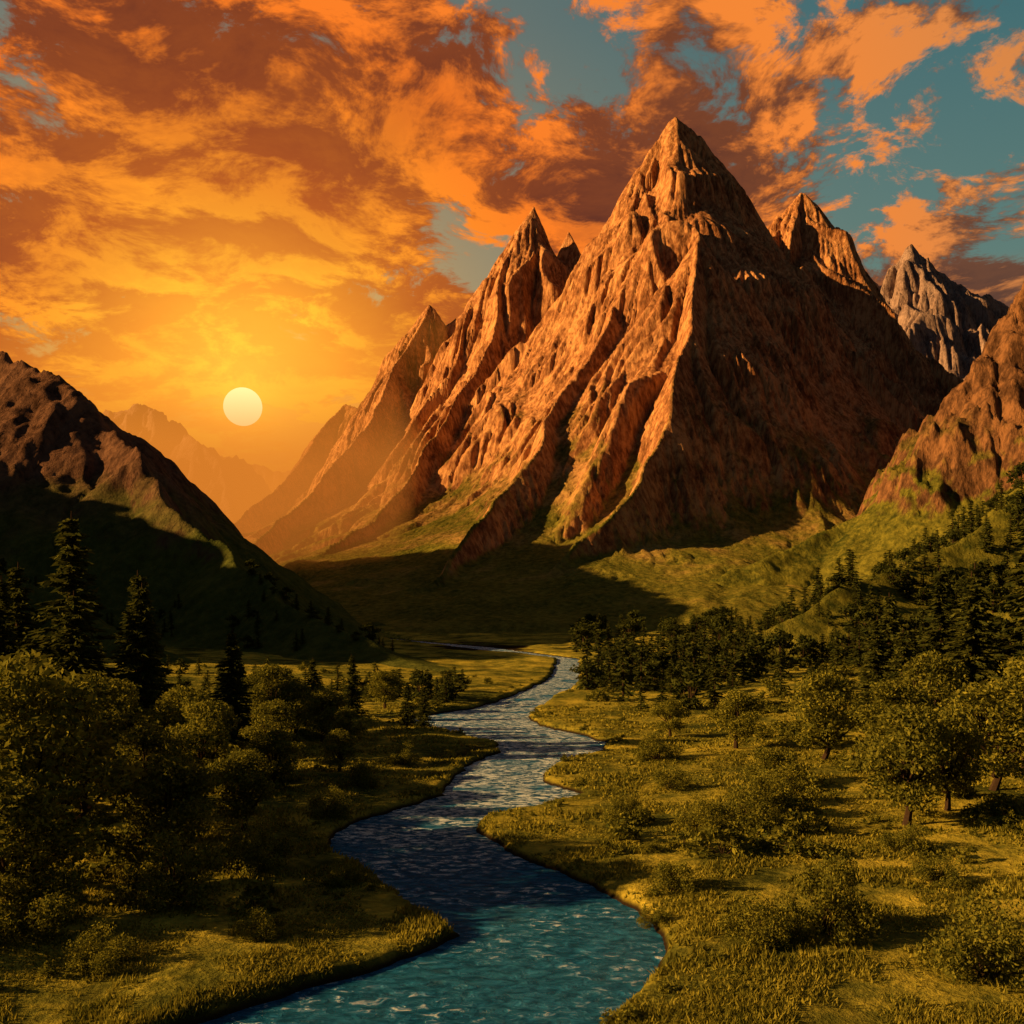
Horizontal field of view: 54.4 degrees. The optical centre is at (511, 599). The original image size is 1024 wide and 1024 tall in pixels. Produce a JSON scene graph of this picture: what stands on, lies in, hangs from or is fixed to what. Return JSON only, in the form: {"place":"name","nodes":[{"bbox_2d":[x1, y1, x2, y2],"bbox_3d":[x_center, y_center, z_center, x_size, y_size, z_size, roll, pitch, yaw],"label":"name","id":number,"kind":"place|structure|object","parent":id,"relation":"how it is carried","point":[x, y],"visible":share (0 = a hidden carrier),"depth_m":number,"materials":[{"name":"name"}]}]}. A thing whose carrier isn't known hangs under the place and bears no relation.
{"place":"outdoors","nodes":[
{"label":"outdoors","id":0,"kind":"place"},
{"bbox_2d":[103,403,271,523],"bbox_3d":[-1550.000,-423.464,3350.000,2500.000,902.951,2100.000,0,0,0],"label":"distant mountain","id":1,"kind":"structure","parent":0,"point":[234,488],"depth_m":3200.65,"materials":[{"name":"orange stone"}]},
{"bbox_2d":[0,351,460,673],"bbox_3d":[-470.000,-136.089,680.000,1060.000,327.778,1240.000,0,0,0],"label":"hill","id":2,"kind":"structure","parent":0,"point":[163,525],"depth_m":528.11,"materials":[{"name":"green plant"}]},
{"bbox_2d":[0,461,1023,719],"bbox_3d":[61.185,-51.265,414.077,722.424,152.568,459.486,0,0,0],"label":"forest","id":3,"kind":"object","parent":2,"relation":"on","point":[684,661],"visible":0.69,"depth_m":336.48,"materials":[{"name":"green plant"}]},
{"bbox_2d":[223,387,261,425],"bbox_3d":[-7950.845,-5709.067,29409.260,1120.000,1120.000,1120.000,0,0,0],"label":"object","id":4,"kind":"object","parent":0,"point":[242,406],"visible":1,"depth_m":29019.42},
{"bbox_2d":[220,456,290,492],"bbox_3d":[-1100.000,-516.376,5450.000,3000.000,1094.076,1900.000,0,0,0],"label":"distant mountain","id":5,"kind":"structure","parent":0,"point":[274,480],"depth_m":5190.15,"materials":[{"name":"orange stone"}]},
{"bbox_2d":[199,639,665,1023],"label":"river","id":6,"kind":"structure","parent":0,"point":[532,943],"depth_m":78.64,"materials":[{"name":"liquid"}]},
{"bbox_2d":[0,626,1023,1023],"bbox_3d":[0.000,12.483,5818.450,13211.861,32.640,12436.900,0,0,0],"label":"ground","id":7,"kind":"structure","parent":0,"point":[188,966],"depth_m":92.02,"materials":[{"name":"green plant"}]},
{"bbox_2d":[0,576,27,661],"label":"pine tree","id":8,"kind":"object","parent":7,"relation":"on","point":[7,636],"visible":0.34,"depth_m":149.68,"materials":[{"name":"green plant"}]},
{"bbox_2d":[3,562,47,668],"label":"pine tree","id":9,"kind":"object","parent":7,"relation":"on","point":[19,594],"visible":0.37,"depth_m":164.64,"materials":[{"name":"green plant"}]},
{"bbox_2d":[0,842,89,946],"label":"shrub","id":10,"kind":"object","parent":7,"relation":"on","point":[57,910],"visible":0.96,"depth_m":70.77,"materials":[{"name":"green plant"}]},
{"bbox_2d":[0,777,103,903],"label":"shrub","id":11,"kind":"object","parent":7,"relation":"on","point":[53,840],"visible":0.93,"depth_m":72.89,"materials":[{"name":"green plant"}]},
{"bbox_2d":[0,649,110,809],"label":"broadleaf tree","id":12,"kind":"object","parent":7,"relation":"on","point":[27,657],"visible":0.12,"depth_m":91.79,"materials":[{"name":"green plant"}]},
{"bbox_2d":[19,511,122,686],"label":"pine tree","id":13,"kind":"object","parent":7,"relation":"on","point":[72,553],"visible":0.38,"depth_m":157.14,"materials":[{"name":"green plant"}]},
{"bbox_2d":[0,657,147,883],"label":"broadleaf tree","id":14,"kind":"object","parent":7,"relation":"on","point":[21,695],"visible":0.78,"depth_m":80.66,"materials":[{"name":"green plant"}]},
{"bbox_2d":[48,591,106,702],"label":"pine tree","id":15,"kind":"object","parent":7,"relation":"on","point":[77,643],"visible":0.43,"depth_m":149.26,"materials":[{"name":"green plant"}]},
{"bbox_2d":[50,668,136,813],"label":"broadleaf tree","id":16,"kind":"object","parent":7,"relation":"on","point":[118,720],"visible":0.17,"depth_m":112.82,"materials":[{"name":"green plant"}]},
{"bbox_2d":[60,918,139,978],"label":"shrub","id":17,"kind":"object","parent":7,"relation":"on","point":[100,959],"visible":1,"depth_m":65.72,"materials":[{"name":"green plant"}]},
{"bbox_2d":[92,676,161,754],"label":"broadleaf tree","id":18,"kind":"object","parent":7,"relation":"on","point":[122,687],"visible":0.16,"depth_m":127.89,"materials":[{"name":"green plant"}]},
{"bbox_2d":[104,570,176,729],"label":"pine tree","id":19,"kind":"object","parent":7,"relation":"on","point":[136,581],"visible":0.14,"depth_m":164.18,"materials":[{"name":"green plant"}]},
{"bbox_2d":[114,583,175,731],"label":"pine tree","id":20,"kind":"object","parent":7,"relation":"on","point":[144,675],"visible":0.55,"depth_m":151.35,"materials":[{"name":"green plant"}]},
{"bbox_2d":[94,720,196,844],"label":"broadleaf tree","id":21,"kind":"object","parent":7,"relation":"on","point":[143,740],"visible":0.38,"depth_m":97.67,"materials":[{"name":"green plant"}]},
{"bbox_2d":[108,827,227,914],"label":"shrub","id":22,"kind":"object","parent":7,"relation":"on","point":[193,865],"visible":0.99,"depth_m":78.23,"materials":[{"name":"green plant"}]},
{"bbox_2d":[113,751,225,872],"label":"broadleaf tree","id":23,"kind":"object","parent":7,"relation":"on","point":[166,773],"visible":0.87,"depth_m":86.96,"materials":[{"name":"green plant"}]},
{"bbox_2d":[133,684,233,754],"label":"broadleaf tree","id":24,"kind":"object","parent":7,"relation":"on","point":[178,700],"visible":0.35,"depth_m":132.96,"materials":[{"name":"green plant"}]},
{"bbox_2d":[157,698,241,777],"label":"broadleaf tree","id":25,"kind":"object","parent":7,"relation":"on","point":[207,720],"visible":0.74,"depth_m":120.55,"materials":[{"name":"green plant"}]},
{"bbox_2d":[210,633,256,744],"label":"pine tree","id":26,"kind":"object","parent":7,"relation":"on","point":[230,681],"visible":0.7,"depth_m":159.38,"materials":[{"name":"green plant"}]},
{"bbox_2d":[212,630,257,726],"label":"pine tree","id":27,"kind":"object","parent":7,"relation":"on","point":[243,686],"visible":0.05,"depth_m":177.76,"materials":[{"name":"green plant"}]},
{"bbox_2d":[200,748,278,830],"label":"broadleaf tree","id":28,"kind":"object","parent":7,"relation":"on","point":[234,770],"visible":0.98,"depth_m":102.66,"materials":[{"name":"green plant"}]},
{"bbox_2d":[218,813,296,877],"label":"shrub","id":29,"kind":"object","parent":7,"relation":"on","point":[255,855],"visible":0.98,"depth_m":88.55,"materials":[{"name":"green plant"}]},
{"bbox_2d":[233,906,293,943],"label":"shrub","id":30,"kind":"object","parent":7,"relation":"on","point":[270,928],"visible":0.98,"depth_m":71.19,"materials":[{"name":"green plant"}]},
{"bbox_2d":[238,698,303,758],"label":"broadleaf tree","id":31,"kind":"object","parent":7,"relation":"on","point":[278,717],"visible":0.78,"depth_m":144.11,"materials":[{"name":"green plant"}]},
{"bbox_2d":[240,663,304,712],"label":"broadleaf tree","id":32,"kind":"object","parent":7,"relation":"on","point":[274,675],"visible":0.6,"depth_m":187.96,"materials":[{"name":"green plant"}]},
{"bbox_2d":[236,727,310,782],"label":"broadleaf tree","id":33,"kind":"object","parent":7,"relation":"on","point":[278,741],"visible":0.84,"depth_m":125.23,"materials":[{"name":"green plant"}]},
{"bbox_2d":[263,679,318,733],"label":"broadleaf tree","id":34,"kind":"object","parent":7,"relation":"on","point":[291,691],"visible":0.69,"depth_m":176.75,"materials":[{"name":"green plant"}]},
{"bbox_2d":[299,659,320,719],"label":"pine tree","id":35,"kind":"object","parent":7,"relation":"on","point":[313,681],"visible":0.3,"depth_m":189.69,"materials":[{"name":"green plant"}]},
{"bbox_2d":[296,686,352,742],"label":"broadleaf tree","id":36,"kind":"object","parent":7,"relation":"on","point":[322,720],"visible":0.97,"depth_m":166.83,"materials":[{"name":"green plant"}]},
{"bbox_2d":[306,783,351,820],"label":"shrub","id":37,"kind":"object","parent":7,"relation":"on","point":[337,805],"visible":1,"depth_m":111.41,"materials":[{"name":"green plant"}]},
{"bbox_2d":[316,728,357,771],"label":"broadleaf tree","id":38,"kind":"object","parent":7,"relation":"on","point":[345,745],"visible":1,"depth_m":137.03,"materials":[{"name":"green plant"}]},
{"bbox_2d":[320,862,364,887],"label":"shrub","id":39,"kind":"object","parent":7,"relation":"on","point":[341,879],"visible":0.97,"depth_m":85.49,"materials":[{"name":"green plant"}]},
{"bbox_2d":[325,708,368,744],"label":"broadleaf tree","id":40,"kind":"object","parent":7,"relation":"on","point":[344,722],"visible":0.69,"depth_m":157.04,"materials":[{"name":"green plant"}]},
{"bbox_2d":[338,654,369,714],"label":"pine tree","id":41,"kind":"object","parent":7,"relation":"on","point":[350,690],"visible":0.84,"depth_m":204.67,"materials":[{"name":"green plant"}]},
{"bbox_2d":[332,761,381,788],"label":"shrub","id":42,"kind":"object","parent":7,"relation":"on","point":[361,769],"visible":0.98,"depth_m":127.45,"materials":[{"name":"green plant"}]},
{"bbox_2d":[366,670,405,708],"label":"broadleaf tree","id":43,"kind":"object","parent":7,"relation":"on","point":[383,680],"visible":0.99,"depth_m":218.96,"materials":[{"name":"green plant"}]},
{"bbox_2d":[383,741,421,766],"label":"shrub","id":44,"kind":"object","parent":7,"relation":"on","point":[398,757],"visible":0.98,"depth_m":145.49,"materials":[{"name":"green plant"}]},
{"bbox_2d":[396,682,417,726],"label":"pine tree","id":45,"kind":"object","parent":7,"relation":"on","point":[407,710],"visible":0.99,"depth_m":189.58,"materials":[{"name":"green plant"}]},
{"bbox_2d":[414,687,434,727],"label":"pine tree","id":46,"kind":"object","parent":7,"relation":"on","point":[424,713],"visible":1,"depth_m":185.69,"materials":[{"name":"green plant"}]},
{"bbox_2d":[0,650,1023,1023],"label":"undergrowth","id":47,"kind":"object","parent":7,"relation":"on","point":[112,848],"visible":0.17,"depth_m":100.19,"materials":[{"name":"green plant"}]},
{"bbox_2d":[600,784,650,826],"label":"shrub","id":48,"kind":"object","parent":7,"relation":"on","point":[639,818],"visible":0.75,"depth_m":107.52,"materials":[{"name":"green plant"}]},
{"bbox_2d":[636,906,671,929],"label":"shrub","id":49,"kind":"object","parent":7,"relation":"on","point":[656,917],"visible":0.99,"depth_m":75.38,"materials":[{"name":"green plant"}]},
{"bbox_2d":[641,839,671,853],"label":"shrub","id":50,"kind":"object","parent":7,"relation":"on","point":[654,847],"visible":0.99,"depth_m":95.58,"materials":[{"name":"green plant"}]},
{"bbox_2d":[631,731,685,761],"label":"shrub","id":51,"kind":"object","parent":7,"relation":"on","point":[655,750],"visible":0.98,"depth_m":149.56,"materials":[{"name":"green plant"}]},
{"bbox_2d":[648,699,691,735],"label":"broadleaf tree","id":52,"kind":"object","parent":7,"relation":"on","point":[671,707],"visible":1,"depth_m":175.43,"materials":[{"name":"green plant"}]},
{"bbox_2d":[650,765,692,791],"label":"shrub","id":53,"kind":"object","parent":7,"relation":"on","point":[677,781],"visible":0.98,"depth_m":127.36,"materials":[{"name":"green plant"}]},
{"bbox_2d":[642,859,703,896],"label":"shrub","id":54,"kind":"object","parent":7,"relation":"on","point":[667,874],"visible":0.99,"depth_m":81.70,"materials":[{"name":"green plant"}]},
{"bbox_2d":[674,795,726,832],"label":"shrub","id":55,"kind":"object","parent":7,"relation":"on","point":[706,812],"visible":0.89,"depth_m":104.16,"materials":[{"name":"green plant"}]},
{"bbox_2d":[707,688,767,748],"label":"broadleaf tree","id":56,"kind":"object","parent":7,"relation":"on","point":[734,726],"visible":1,"depth_m":158.82,"materials":[{"name":"green plant"}]},
{"bbox_2d":[710,778,784,834],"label":"shrub","id":57,"kind":"object","parent":7,"relation":"on","point":[760,808],"visible":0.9,"depth_m":104.28,"materials":[{"name":"green plant"}]},
{"bbox_2d":[717,886,794,950],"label":"shrub","id":58,"kind":"object","parent":7,"relation":"on","point":[764,919],"visible":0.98,"depth_m":69.02,"materials":[{"name":"green plant"}]},
{"bbox_2d":[741,769,795,817],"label":"shrub","id":59,"kind":"object","parent":7,"relation":"on","point":[779,801],"visible":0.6,"depth_m":110.87,"materials":[{"name":"green plant"}]},
{"bbox_2d":[739,744,808,783],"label":"shrub","id":60,"kind":"object","parent":7,"relation":"on","point":[762,757],"visible":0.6,"depth_m":130.43,"materials":[{"name":"green plant"}]},
{"bbox_2d":[763,760,823,806],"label":"shrub","id":61,"kind":"object","parent":7,"relation":"on","point":[799,783],"visible":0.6,"depth_m":117.97,"materials":[{"name":"green plant"}]},
{"bbox_2d":[785,669,869,759],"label":"broadleaf tree","id":62,"kind":"object","parent":7,"relation":"on","point":[819,715],"visible":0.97,"depth_m":147.99,"materials":[{"name":"green plant"}]},
{"bbox_2d":[772,844,883,948],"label":"shrub","id":63,"kind":"object","parent":7,"relation":"on","point":[826,898],"visible":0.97,"depth_m":70.90,"materials":[{"name":"green plant"}]},
{"bbox_2d":[842,616,896,721],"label":"pine tree","id":64,"kind":"object","parent":7,"relation":"on","point":[880,671],"visible":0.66,"depth_m":179.74,"materials":[{"name":"green plant"}]},
{"bbox_2d":[852,592,916,704],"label":"pine tree","id":65,"kind":"object","parent":7,"relation":"on","point":[888,629],"visible":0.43,"depth_m":189.45,"materials":[{"name":"green plant"}]},
{"bbox_2d":[867,628,917,740],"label":"pine tree","id":66,"kind":"object","parent":7,"relation":"on","point":[902,652],"visible":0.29,"depth_m":157.72,"materials":[{"name":"green plant"}]},
{"bbox_2d":[847,678,944,762],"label":"broadleaf tree","id":67,"kind":"object","parent":7,"relation":"on","point":[889,693],"visible":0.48,"depth_m":139.35,"materials":[{"name":"green plant"}]},
{"bbox_2d":[845,705,954,825],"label":"broadleaf tree","id":68,"kind":"object","parent":7,"relation":"on","point":[907,745],"visible":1,"depth_m":104.55,"materials":[{"name":"green plant"}]},
{"bbox_2d":[877,820,938,854],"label":"shrub","id":69,"kind":"object","parent":7,"relation":"on","point":[905,838],"visible":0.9,"depth_m":95.76,"materials":[{"name":"green plant"}]},
{"bbox_2d":[915,568,959,679],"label":"pine tree","id":70,"kind":"object","parent":7,"relation":"on","point":[938,610],"visible":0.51,"depth_m":194.33,"materials":[{"name":"green plant"}]},
{"bbox_2d":[897,649,979,720],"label":"broadleaf tree","id":71,"kind":"object","parent":7,"relation":"on","point":[941,667],"visible":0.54,"depth_m":147.43,"materials":[{"name":"green plant"}]},
{"bbox_2d":[911,851,974,890],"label":"shrub","id":72,"kind":"object","parent":7,"relation":"on","point":[928,872],"visible":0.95,"depth_m":83.93,"materials":[{"name":"green plant"}]},
{"bbox_2d":[916,709,995,810],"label":"broadleaf tree","id":73,"kind":"object","parent":7,"relation":"on","point":[958,777],"visible":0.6,"depth_m":110.82,"materials":[{"name":"green plant"}]},
{"bbox_2d":[913,877,1023,992],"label":"shrub","id":74,"kind":"object","parent":7,"relation":"on","point":[955,951],"visible":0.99,"depth_m":63.27,"materials":[{"name":"green plant"}]},
{"bbox_2d":[941,571,1005,727],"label":"pine tree","id":75,"kind":"object","parent":7,"relation":"on","point":[972,638],"visible":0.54,"depth_m":159.22,"materials":[{"name":"green plant"}]},
{"bbox_2d":[932,678,1023,790],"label":"broadleaf tree","id":76,"kind":"object","parent":7,"relation":"on","point":[1000,722],"visible":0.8,"depth_m":118.17,"materials":[{"name":"green plant"}]},
{"bbox_2d":[943,563,1012,710],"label":"pine tree","id":77,"kind":"object","parent":7,"relation":"on","point":[975,572],"visible":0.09,"depth_m":171.50,"materials":[{"name":"green plant"}]},
{"bbox_2d":[966,656,1023,772],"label":"broadleaf tree","id":78,"kind":"object","parent":7,"relation":"on","point":[1014,676],"visible":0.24,"depth_m":127.51,"materials":[{"name":"green plant"}]},
{"bbox_2d":[992,519,1023,712],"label":"pine tree","id":79,"kind":"object","parent":7,"relation":"on","point":[1015,635],"visible":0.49,"depth_m":168.52,"materials":[{"name":"green plant"}]},
{"bbox_2d":[1014,631,1023,703],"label":"pine tree","id":80,"kind":"object","parent":7,"relation":"on","point":[1021,652],"visible":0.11,"depth_m":153.61,"materials":[{"name":"green plant"}]},
{"bbox_2d":[0,0,1023,472],"label":"sky","id":81,"kind":"structure","parent":0,"point":[201,201],"materials":[{"name":"orange"}]},
{"bbox_2d":[234,117,963,637],"bbox_3d":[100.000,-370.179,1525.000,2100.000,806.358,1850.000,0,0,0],"label":"mountain","id":82,"kind":"structure","parent":0,"point":[680,381],"depth_m":1197.29,"materials":[{"name":"brown stone"}]},
{"bbox_2d":[644,282,1023,673],"bbox_3d":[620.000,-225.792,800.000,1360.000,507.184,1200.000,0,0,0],"label":"hill","id":83,"kind":"structure","parent":0,"point":[961,448],"depth_m":811.53,"materials":[{"name":"green plant"}]},
{"bbox_2d":[874,244,1008,379],"bbox_3d":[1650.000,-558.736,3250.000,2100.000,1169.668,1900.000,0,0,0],"label":"distant mountain","id":84,"kind":"structure","parent":0,"point":[945,322],"depth_m":3049.80,"materials":[{"name":"grey stone"}]}
]}

